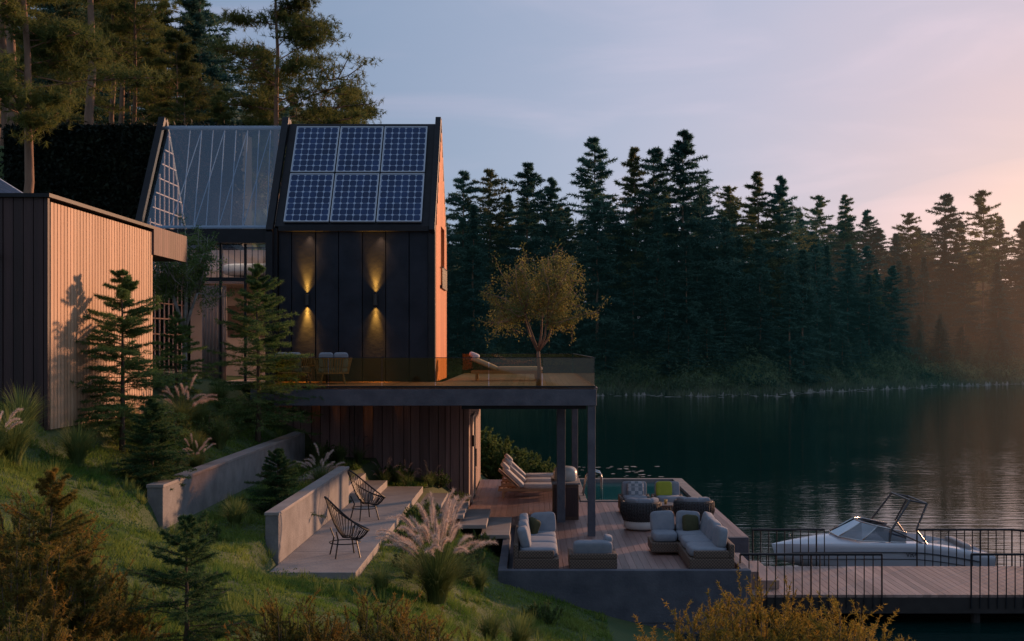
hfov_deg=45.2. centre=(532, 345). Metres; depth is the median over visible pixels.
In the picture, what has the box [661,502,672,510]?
coffee table
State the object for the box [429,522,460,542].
shrub
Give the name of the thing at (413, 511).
shrub
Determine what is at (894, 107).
sky
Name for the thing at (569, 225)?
fir tree
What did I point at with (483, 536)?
shrub
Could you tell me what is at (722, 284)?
fir tree
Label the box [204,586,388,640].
pine shrub
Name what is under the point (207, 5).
fir tree
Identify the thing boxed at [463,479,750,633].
terrace
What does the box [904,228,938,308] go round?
pine tree
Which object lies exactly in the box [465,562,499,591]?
grass tuft
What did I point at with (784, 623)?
golden pine shrub
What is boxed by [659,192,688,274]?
pine tree
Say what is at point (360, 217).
lake house
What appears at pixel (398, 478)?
grass tuft
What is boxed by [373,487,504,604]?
pampas grass
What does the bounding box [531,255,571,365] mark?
fir tree
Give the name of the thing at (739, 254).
fir tree
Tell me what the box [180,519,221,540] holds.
shrub
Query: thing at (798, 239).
pine tree
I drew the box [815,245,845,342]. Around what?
fir tree
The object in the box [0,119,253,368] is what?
hedge
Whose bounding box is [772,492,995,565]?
motor boat
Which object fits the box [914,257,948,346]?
fir tree
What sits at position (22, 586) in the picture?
pine shrub
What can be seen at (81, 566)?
pine sapling
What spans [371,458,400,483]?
feather grass
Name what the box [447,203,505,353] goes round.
fir tree
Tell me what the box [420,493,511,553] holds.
stairs
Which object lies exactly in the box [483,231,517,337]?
fir tree
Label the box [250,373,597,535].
terrace
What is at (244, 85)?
pine tree
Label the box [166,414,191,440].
shrub
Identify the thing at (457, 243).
pine tree
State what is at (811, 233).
fir tree
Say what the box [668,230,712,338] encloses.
fir tree
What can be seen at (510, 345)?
fir tree
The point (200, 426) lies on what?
shrub
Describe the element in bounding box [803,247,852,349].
fir tree
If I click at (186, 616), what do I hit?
spruce tree
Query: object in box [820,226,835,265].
pine tree
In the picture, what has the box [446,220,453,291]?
fir tree
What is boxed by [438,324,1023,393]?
shore undergrowth
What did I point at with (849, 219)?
pine tree
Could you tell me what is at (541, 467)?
shrub
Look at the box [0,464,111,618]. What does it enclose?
pine sapling
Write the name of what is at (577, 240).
pine tree
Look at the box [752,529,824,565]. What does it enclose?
railing
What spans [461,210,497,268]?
fir tree
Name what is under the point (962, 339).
fir tree
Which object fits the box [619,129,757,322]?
pine tree
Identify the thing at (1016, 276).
pine tree
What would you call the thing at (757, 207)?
pine tree
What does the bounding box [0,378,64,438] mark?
grass tuft
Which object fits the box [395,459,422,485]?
feather grass
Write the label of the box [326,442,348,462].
grass tuft
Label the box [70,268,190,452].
spruce tree
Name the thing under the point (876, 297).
pine tree
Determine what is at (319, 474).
pampas grass
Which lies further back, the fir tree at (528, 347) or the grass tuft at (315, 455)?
the fir tree at (528, 347)
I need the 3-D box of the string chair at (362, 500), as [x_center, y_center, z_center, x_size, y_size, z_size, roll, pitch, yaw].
[-3.174,2.824,23.415,0.708,0.958,0.830,0,0,-30]
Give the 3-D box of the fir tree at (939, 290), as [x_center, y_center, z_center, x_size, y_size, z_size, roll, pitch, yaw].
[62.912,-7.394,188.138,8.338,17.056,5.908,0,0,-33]
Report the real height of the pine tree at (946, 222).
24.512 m
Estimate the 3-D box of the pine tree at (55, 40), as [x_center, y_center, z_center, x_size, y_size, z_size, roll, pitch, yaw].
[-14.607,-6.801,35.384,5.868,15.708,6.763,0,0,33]
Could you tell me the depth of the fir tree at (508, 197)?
151.19 m
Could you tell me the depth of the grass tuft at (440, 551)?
20.73 m
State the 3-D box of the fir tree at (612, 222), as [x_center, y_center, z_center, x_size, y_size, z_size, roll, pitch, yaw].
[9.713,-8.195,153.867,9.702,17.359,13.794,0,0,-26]
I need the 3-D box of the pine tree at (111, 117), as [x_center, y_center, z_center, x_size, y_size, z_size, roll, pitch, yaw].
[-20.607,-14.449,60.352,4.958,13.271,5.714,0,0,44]
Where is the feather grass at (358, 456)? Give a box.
[348,432,377,462]
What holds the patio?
on the ground at (626, 630)
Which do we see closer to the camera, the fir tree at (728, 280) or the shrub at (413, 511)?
the shrub at (413, 511)
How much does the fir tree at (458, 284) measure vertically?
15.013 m
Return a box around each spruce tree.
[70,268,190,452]
[105,398,196,490]
[111,510,259,640]
[153,311,222,400]
[185,263,325,442]
[241,448,325,517]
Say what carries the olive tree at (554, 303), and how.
on the terrace at (560, 400)
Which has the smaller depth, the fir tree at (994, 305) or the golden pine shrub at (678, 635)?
the golden pine shrub at (678, 635)
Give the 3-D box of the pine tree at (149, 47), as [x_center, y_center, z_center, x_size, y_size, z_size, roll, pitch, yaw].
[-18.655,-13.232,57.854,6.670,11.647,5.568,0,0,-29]
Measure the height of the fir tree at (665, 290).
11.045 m
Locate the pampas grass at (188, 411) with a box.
[159,374,216,424]
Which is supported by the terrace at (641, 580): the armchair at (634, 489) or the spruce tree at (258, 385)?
the armchair at (634, 489)
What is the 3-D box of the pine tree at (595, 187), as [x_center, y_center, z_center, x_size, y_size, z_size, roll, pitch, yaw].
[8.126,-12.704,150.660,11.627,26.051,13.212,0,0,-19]
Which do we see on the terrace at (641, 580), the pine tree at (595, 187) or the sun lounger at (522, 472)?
the sun lounger at (522, 472)
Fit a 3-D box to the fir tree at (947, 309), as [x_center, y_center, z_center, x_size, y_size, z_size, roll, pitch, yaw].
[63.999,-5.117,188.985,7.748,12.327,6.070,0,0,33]
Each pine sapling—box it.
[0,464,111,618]
[52,554,150,640]
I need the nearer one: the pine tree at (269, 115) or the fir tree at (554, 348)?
the pine tree at (269, 115)
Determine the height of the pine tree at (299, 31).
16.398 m
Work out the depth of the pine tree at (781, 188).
153.25 m
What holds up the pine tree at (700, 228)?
on the ground at (626, 630)
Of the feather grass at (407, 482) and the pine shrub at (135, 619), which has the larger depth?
the feather grass at (407, 482)
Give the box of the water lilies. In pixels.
[596,381,1023,476]
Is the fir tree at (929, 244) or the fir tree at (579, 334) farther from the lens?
the fir tree at (929, 244)
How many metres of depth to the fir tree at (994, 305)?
184.85 m
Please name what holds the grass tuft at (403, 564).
on the ground at (626, 630)
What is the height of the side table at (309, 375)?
0.420 m
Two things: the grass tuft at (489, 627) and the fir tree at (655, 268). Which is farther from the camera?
the fir tree at (655, 268)
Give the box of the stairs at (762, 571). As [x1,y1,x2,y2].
[735,553,778,588]
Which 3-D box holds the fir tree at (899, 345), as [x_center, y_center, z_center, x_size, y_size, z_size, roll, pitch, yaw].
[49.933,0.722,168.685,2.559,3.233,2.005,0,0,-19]
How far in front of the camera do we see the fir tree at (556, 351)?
145.35 m
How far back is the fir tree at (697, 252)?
147.37 m
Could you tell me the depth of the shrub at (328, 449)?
30.68 m
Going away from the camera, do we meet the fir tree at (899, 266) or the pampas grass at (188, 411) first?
the pampas grass at (188, 411)
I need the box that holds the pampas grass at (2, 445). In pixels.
[0,407,30,455]
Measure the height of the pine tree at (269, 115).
6.186 m
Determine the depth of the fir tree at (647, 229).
157.86 m
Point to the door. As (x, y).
(473, 417)
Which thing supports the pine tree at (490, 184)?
on the ground at (626, 630)
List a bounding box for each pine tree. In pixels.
[0,0,117,145]
[0,0,177,192]
[6,19,17,125]
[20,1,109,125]
[62,0,211,122]
[65,0,204,124]
[71,0,184,124]
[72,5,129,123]
[73,0,125,124]
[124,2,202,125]
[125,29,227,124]
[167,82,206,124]
[196,0,383,226]
[204,40,244,101]
[206,91,238,124]
[236,57,284,134]
[239,83,299,204]
[281,86,315,123]
[305,84,385,123]
[445,170,499,330]
[447,222,462,303]
[454,168,524,307]
[467,161,576,333]
[493,176,588,323]
[530,204,584,269]
[541,136,646,334]
[572,223,589,302]
[583,204,620,301]
[598,146,672,304]
[599,146,693,277]
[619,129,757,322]
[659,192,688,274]
[675,217,733,304]
[677,186,749,312]
[680,201,716,270]
[707,171,805,306]
[707,185,754,274]
[744,174,825,338]
[751,199,826,302]
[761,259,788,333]
[802,194,844,270]
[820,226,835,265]
[821,244,888,325]
[822,194,874,290]
[826,220,882,312]
[834,266,894,341]
[854,208,907,283]
[854,246,903,316]
[858,227,948,302]
[858,275,892,331]
[880,252,936,322]
[888,212,934,287]
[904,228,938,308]
[905,193,979,289]
[933,259,1002,346]
[948,220,992,315]
[952,189,1018,341]
[962,245,990,320]
[980,220,1023,355]
[1003,244,1023,290]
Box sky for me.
[28,0,1023,316]
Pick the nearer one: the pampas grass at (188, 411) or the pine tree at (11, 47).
the pampas grass at (188, 411)
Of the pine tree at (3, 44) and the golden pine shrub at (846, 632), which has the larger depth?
the pine tree at (3, 44)
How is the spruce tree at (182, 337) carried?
on the ground at (626, 630)
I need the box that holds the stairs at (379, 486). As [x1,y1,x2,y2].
[297,466,386,500]
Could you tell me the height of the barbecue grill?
1.230 m
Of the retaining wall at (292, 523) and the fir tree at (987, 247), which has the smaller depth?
the retaining wall at (292, 523)
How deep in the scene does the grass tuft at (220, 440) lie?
24.71 m
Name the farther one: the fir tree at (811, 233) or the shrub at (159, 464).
the fir tree at (811, 233)
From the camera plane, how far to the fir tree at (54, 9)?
73.33 m
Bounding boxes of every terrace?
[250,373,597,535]
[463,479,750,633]
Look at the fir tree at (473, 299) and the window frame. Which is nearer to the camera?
the window frame
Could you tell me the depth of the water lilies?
139.81 m
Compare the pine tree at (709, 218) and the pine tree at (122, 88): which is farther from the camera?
the pine tree at (709, 218)
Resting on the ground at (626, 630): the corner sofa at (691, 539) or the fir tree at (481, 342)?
the fir tree at (481, 342)
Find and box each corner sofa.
[514,512,558,568]
[648,510,734,568]
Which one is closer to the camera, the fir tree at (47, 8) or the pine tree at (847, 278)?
the fir tree at (47, 8)
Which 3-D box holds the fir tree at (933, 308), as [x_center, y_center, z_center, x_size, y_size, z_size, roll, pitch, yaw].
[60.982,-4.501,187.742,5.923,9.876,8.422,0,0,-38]
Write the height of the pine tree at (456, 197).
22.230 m
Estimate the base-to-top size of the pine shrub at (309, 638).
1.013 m
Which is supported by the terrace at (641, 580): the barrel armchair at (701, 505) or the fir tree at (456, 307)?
the barrel armchair at (701, 505)
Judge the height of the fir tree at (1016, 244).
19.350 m
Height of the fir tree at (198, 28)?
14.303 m
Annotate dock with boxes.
[751,566,1023,622]
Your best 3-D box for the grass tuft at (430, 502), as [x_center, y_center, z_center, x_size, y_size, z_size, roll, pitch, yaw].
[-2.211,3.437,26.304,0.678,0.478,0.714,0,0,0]
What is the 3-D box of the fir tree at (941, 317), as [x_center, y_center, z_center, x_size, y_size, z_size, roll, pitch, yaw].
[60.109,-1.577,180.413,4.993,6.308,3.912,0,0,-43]
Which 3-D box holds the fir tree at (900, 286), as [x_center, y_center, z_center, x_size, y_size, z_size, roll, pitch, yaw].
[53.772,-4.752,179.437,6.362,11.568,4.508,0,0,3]
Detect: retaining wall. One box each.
[146,431,304,528]
[264,466,348,564]
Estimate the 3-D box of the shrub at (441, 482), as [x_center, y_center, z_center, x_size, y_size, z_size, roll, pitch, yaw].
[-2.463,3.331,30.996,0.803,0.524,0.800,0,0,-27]
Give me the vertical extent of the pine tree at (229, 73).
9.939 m
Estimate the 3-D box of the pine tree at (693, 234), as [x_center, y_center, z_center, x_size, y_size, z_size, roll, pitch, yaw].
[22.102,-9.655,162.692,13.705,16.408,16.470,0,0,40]
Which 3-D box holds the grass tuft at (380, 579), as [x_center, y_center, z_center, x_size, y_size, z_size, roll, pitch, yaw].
[-2.112,3.191,16.998,0.763,0.538,0.803,0,0,-28]
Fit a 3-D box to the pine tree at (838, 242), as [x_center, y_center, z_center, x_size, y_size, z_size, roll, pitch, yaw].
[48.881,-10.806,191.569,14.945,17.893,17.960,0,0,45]
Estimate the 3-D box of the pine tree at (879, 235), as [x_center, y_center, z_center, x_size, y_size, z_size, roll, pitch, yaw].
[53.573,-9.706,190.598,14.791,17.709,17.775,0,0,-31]
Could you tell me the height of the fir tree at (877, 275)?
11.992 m
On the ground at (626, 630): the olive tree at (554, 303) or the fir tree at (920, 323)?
the fir tree at (920, 323)
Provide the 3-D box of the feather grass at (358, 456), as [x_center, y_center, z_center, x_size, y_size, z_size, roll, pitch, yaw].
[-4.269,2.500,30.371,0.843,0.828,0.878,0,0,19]
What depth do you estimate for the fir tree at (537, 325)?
153.28 m
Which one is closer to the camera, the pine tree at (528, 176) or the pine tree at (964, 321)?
the pine tree at (528, 176)
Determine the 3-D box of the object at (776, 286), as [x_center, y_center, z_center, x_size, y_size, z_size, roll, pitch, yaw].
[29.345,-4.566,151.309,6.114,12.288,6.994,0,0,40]
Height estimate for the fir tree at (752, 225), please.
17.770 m
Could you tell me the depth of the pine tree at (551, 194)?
148.47 m
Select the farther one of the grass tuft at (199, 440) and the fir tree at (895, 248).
the fir tree at (895, 248)
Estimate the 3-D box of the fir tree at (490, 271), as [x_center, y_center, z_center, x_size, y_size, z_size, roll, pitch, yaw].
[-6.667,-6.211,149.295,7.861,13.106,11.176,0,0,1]
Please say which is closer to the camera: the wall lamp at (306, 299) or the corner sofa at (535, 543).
the corner sofa at (535, 543)
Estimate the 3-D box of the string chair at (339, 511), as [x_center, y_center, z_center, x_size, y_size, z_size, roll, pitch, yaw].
[-2.922,2.824,19.310,0.708,0.958,0.830,0,0,-20]
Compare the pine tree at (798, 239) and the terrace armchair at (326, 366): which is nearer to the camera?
the terrace armchair at (326, 366)
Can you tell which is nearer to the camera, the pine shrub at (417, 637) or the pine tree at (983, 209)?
the pine shrub at (417, 637)
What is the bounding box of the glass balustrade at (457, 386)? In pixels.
[274,353,595,387]
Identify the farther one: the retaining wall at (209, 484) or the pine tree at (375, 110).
the pine tree at (375, 110)
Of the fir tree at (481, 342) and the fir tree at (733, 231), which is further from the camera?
the fir tree at (733, 231)
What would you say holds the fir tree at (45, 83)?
on the ground at (626, 630)
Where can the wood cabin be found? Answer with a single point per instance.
(61, 257)
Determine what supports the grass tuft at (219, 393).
on the ground at (626, 630)
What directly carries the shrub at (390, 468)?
on the ground at (626, 630)
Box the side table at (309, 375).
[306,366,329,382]
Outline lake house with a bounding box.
[135,117,479,508]
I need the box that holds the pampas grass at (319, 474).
[294,443,343,480]
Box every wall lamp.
[304,294,308,304]
[373,294,377,304]
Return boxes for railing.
[739,553,882,608]
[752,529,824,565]
[916,529,1023,566]
[970,553,1023,608]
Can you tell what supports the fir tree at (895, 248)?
on the ground at (626, 630)
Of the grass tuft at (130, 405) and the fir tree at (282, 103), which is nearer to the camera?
the grass tuft at (130, 405)
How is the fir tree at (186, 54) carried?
on the ground at (626, 630)
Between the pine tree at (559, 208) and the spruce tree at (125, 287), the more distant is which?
the pine tree at (559, 208)
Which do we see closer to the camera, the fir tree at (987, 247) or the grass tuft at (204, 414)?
the grass tuft at (204, 414)
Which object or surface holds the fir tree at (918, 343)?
on the ground at (626, 630)
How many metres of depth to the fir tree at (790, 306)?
147.67 m
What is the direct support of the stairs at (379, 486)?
on the patio
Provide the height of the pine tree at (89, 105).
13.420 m
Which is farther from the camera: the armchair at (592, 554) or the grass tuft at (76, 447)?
the armchair at (592, 554)
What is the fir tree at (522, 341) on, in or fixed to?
on the ground at (626, 630)
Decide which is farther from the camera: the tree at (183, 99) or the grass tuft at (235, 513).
the tree at (183, 99)
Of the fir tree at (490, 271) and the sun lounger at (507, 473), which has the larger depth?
the fir tree at (490, 271)
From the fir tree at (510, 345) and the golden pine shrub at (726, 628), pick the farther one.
the fir tree at (510, 345)
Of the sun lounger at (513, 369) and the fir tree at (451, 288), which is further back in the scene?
the fir tree at (451, 288)
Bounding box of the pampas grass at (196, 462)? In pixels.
[183,432,216,467]
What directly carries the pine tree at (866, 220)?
on the ground at (626, 630)
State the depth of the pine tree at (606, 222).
182.20 m
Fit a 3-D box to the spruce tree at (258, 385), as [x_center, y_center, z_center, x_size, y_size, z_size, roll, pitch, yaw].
[-6.240,0.208,27.396,3.362,4.181,3.280,0,0,0]
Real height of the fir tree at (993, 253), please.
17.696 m
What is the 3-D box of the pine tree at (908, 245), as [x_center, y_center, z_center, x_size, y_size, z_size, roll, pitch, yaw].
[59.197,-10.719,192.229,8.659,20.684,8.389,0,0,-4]
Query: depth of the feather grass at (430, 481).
29.95 m
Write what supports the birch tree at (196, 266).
on the ground at (626, 630)
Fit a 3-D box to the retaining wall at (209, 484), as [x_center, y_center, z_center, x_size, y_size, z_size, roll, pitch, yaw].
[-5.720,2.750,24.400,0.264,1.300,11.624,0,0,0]
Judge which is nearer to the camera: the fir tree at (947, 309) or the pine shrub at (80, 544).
the pine shrub at (80, 544)
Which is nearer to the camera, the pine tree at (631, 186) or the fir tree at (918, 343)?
the pine tree at (631, 186)
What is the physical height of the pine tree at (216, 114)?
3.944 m
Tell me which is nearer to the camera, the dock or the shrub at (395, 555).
the shrub at (395, 555)
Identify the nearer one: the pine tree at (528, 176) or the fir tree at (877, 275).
the pine tree at (528, 176)
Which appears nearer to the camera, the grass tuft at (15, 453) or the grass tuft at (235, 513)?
the grass tuft at (15, 453)
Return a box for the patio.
[270,486,422,578]
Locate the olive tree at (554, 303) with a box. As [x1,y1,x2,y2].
[472,239,611,385]
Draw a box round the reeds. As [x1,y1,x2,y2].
[436,360,1023,395]
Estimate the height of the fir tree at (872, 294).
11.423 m
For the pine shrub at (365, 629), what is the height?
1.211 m
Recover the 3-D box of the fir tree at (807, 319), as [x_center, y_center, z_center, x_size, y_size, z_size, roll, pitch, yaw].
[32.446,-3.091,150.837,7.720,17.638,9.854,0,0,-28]
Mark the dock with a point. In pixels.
(926, 589)
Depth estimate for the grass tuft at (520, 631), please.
17.56 m
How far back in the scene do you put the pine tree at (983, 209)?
189.42 m
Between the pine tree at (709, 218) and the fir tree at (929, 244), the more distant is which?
the fir tree at (929, 244)
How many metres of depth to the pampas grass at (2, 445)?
16.58 m
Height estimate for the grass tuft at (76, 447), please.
0.776 m
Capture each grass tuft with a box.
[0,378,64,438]
[0,399,54,466]
[46,419,108,466]
[113,393,142,429]
[180,427,215,455]
[184,395,224,426]
[199,375,235,408]
[204,416,241,448]
[215,495,260,527]
[305,441,331,467]
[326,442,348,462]
[354,560,403,595]
[387,465,410,483]
[392,550,421,578]
[419,498,441,507]
[434,542,452,562]
[462,604,516,640]
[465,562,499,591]
[498,608,546,640]
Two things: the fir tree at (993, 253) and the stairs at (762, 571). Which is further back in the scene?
the fir tree at (993, 253)
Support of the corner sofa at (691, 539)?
on the terrace at (641, 580)
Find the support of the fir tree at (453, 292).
on the ground at (626, 630)
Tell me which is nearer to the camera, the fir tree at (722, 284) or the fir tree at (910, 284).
the fir tree at (722, 284)
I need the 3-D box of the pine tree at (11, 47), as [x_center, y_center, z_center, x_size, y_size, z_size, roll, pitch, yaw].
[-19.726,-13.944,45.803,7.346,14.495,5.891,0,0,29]
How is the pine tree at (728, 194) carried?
on the ground at (626, 630)
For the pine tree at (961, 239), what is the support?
on the ground at (626, 630)
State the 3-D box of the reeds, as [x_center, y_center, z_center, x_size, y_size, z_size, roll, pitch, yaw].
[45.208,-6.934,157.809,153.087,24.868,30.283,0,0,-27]
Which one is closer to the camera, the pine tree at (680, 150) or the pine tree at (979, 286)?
the pine tree at (680, 150)
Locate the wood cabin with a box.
[0,179,186,429]
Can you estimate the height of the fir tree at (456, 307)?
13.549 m
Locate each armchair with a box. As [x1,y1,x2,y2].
[276,352,312,382]
[313,352,351,383]
[568,534,616,568]
[618,481,650,509]
[620,497,661,529]
[651,481,681,511]
[673,496,714,521]
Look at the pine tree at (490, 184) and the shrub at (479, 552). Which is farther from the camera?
the pine tree at (490, 184)
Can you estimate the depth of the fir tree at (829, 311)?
160.05 m
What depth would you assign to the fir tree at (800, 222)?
179.58 m
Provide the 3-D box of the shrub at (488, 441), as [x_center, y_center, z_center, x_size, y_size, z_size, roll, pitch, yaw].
[-2.016,3.555,43.470,2.625,1.911,2.609,0,0,8]
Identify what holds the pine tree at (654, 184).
on the ground at (626, 630)
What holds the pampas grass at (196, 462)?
on the ground at (626, 630)
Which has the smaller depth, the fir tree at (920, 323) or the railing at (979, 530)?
the railing at (979, 530)
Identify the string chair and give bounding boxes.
[324,496,369,558]
[347,470,385,520]
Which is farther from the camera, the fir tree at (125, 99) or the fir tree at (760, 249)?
the fir tree at (760, 249)
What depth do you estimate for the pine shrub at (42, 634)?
9.23 m
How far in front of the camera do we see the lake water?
58.88 m
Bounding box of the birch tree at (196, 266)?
[153,213,234,383]
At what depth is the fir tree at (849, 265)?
168.79 m
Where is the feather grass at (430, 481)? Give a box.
[415,461,444,486]
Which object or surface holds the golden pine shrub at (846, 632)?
on the ground at (626, 630)
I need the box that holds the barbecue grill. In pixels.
[551,466,579,519]
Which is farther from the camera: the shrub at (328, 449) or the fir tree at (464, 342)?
the fir tree at (464, 342)
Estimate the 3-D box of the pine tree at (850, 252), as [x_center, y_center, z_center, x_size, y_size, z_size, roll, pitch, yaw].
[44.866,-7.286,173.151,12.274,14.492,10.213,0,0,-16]
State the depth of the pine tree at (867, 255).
180.16 m
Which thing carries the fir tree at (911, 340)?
on the ground at (626, 630)
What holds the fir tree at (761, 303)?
on the ground at (626, 630)
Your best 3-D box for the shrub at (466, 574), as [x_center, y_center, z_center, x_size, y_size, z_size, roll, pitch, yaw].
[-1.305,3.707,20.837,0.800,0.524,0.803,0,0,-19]
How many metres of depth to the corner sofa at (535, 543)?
23.23 m
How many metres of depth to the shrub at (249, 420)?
28.77 m
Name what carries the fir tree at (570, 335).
on the ground at (626, 630)
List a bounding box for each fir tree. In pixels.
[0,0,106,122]
[6,1,110,124]
[18,3,127,123]
[37,4,56,78]
[76,13,166,123]
[95,0,162,124]
[118,0,264,185]
[140,2,238,122]
[201,57,244,124]
[234,48,308,192]
[445,207,461,338]
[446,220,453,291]
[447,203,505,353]
[447,227,486,322]
[447,244,508,342]
[447,248,489,343]
[447,279,456,333]
[455,332,471,363]
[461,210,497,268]
[465,330,506,369]
[467,194,537,340]
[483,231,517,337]
[498,298,538,361]
[505,337,519,362]
[516,228,562,331]
[517,337,532,359]
[529,270,540,333]
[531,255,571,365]
[534,206,591,339]
[545,336,560,363]
[546,339,561,359]
[557,258,599,344]
[563,327,581,359]
[567,199,636,360]
[575,212,636,316]
[626,195,672,307]
[631,208,681,348]
[638,265,685,357]
[664,240,708,352]
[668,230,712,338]
[674,242,716,346]
[697,275,743,359]
[700,217,754,342]
[703,254,773,347]
[704,200,768,287]
[721,238,755,345]
[732,239,791,348]
[737,210,766,287]
[740,272,791,361]
[770,265,822,383]
[774,249,840,385]
[791,211,812,290]
[799,231,840,325]
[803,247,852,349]
[814,291,854,360]
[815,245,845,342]
[838,263,867,344]
[848,274,906,353]
[858,269,893,337]
[862,233,926,324]
[876,265,919,358]
[883,260,935,337]
[887,266,929,345]
[890,274,918,345]
[894,340,905,360]
[897,314,922,358]
[909,315,929,350]
[911,235,950,304]
[911,330,932,365]
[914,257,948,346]
[919,290,953,337]
[924,318,956,362]
[925,280,974,342]
[926,314,954,353]
[930,242,964,345]
[948,327,973,360]
[949,257,988,341]
[974,246,1004,305]
[974,262,1023,354]
[977,240,1006,278]
[978,215,1023,341]
[1004,236,1023,313]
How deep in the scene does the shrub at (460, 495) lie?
30.59 m
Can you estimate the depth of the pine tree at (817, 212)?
189.21 m
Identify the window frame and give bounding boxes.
[153,229,265,380]
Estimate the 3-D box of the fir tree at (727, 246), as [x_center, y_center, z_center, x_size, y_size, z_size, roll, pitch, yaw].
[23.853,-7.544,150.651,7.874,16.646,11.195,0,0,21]
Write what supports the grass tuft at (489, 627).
on the ground at (626, 630)
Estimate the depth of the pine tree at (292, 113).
84.56 m
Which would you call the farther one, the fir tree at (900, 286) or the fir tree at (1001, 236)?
the fir tree at (1001, 236)
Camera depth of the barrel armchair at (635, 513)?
28.03 m
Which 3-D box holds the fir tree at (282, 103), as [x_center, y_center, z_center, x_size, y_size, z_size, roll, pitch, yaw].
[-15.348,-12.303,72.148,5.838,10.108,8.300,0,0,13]
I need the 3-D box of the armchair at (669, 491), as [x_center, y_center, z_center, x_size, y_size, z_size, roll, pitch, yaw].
[3.450,3.849,31.325,0.800,0.782,0.850,0,0,0]
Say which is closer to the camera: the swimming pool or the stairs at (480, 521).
the stairs at (480, 521)
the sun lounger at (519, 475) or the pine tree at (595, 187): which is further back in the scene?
the pine tree at (595, 187)
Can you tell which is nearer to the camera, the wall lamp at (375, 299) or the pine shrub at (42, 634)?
the pine shrub at (42, 634)
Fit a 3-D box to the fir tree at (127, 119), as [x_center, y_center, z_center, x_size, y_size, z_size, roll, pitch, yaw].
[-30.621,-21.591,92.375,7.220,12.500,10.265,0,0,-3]
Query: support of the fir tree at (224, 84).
on the ground at (626, 630)
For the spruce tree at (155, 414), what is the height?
1.537 m
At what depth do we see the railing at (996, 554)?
23.39 m
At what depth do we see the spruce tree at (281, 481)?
21.11 m
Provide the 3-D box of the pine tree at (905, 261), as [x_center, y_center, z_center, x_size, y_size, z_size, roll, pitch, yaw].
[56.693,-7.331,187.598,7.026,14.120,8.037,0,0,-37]
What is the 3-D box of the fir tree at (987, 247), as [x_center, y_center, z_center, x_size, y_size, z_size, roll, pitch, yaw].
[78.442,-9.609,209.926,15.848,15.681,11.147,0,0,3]
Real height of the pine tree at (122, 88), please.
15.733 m
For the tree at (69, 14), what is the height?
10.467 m
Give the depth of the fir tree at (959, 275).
189.74 m
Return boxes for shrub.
[0,485,112,584]
[0,527,127,640]
[0,589,125,640]
[21,555,177,640]
[132,448,185,467]
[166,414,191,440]
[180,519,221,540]
[189,411,238,443]
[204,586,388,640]
[221,400,267,425]
[301,587,458,640]
[305,440,342,461]
[305,624,352,640]
[355,605,482,640]
[380,463,414,481]
[391,549,428,567]
[393,522,432,546]
[403,499,442,521]
[421,468,451,487]
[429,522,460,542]
[444,550,478,578]
[449,488,470,500]
[453,540,487,564]
[467,529,495,548]
[480,426,513,472]
[480,435,540,478]
[518,452,556,472]
[521,598,563,623]
[633,593,751,640]
[686,563,842,640]
[695,617,775,640]
[769,590,915,640]
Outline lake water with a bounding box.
[480,383,1023,640]
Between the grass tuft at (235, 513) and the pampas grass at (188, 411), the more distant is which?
the pampas grass at (188, 411)
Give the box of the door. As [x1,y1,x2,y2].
[471,413,476,501]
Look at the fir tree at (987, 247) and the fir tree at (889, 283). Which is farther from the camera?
the fir tree at (987, 247)
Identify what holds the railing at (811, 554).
attached to the dock
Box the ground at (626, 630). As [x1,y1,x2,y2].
[0,110,1023,640]
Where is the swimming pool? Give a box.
[579,469,701,501]
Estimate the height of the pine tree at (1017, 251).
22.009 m
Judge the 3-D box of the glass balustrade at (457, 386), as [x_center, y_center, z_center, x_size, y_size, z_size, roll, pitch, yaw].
[-2.175,0.598,34.610,7.150,0.685,14.540,0,0,0]
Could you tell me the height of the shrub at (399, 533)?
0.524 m
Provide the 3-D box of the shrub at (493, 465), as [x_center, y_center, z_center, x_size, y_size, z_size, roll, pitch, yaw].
[-0.889,3.941,42.529,2.386,1.737,2.372,0,0,0]
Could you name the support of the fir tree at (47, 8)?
on the ground at (626, 630)
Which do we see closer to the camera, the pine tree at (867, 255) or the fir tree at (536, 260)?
the fir tree at (536, 260)
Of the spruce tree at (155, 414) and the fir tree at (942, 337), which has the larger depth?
the fir tree at (942, 337)
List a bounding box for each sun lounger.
[469,352,541,379]
[498,462,551,497]
[501,457,550,491]
[502,454,552,480]
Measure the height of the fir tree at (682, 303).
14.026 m
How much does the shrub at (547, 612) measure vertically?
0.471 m
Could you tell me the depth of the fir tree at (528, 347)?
145.12 m
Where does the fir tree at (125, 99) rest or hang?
on the ground at (626, 630)
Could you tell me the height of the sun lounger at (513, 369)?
0.774 m

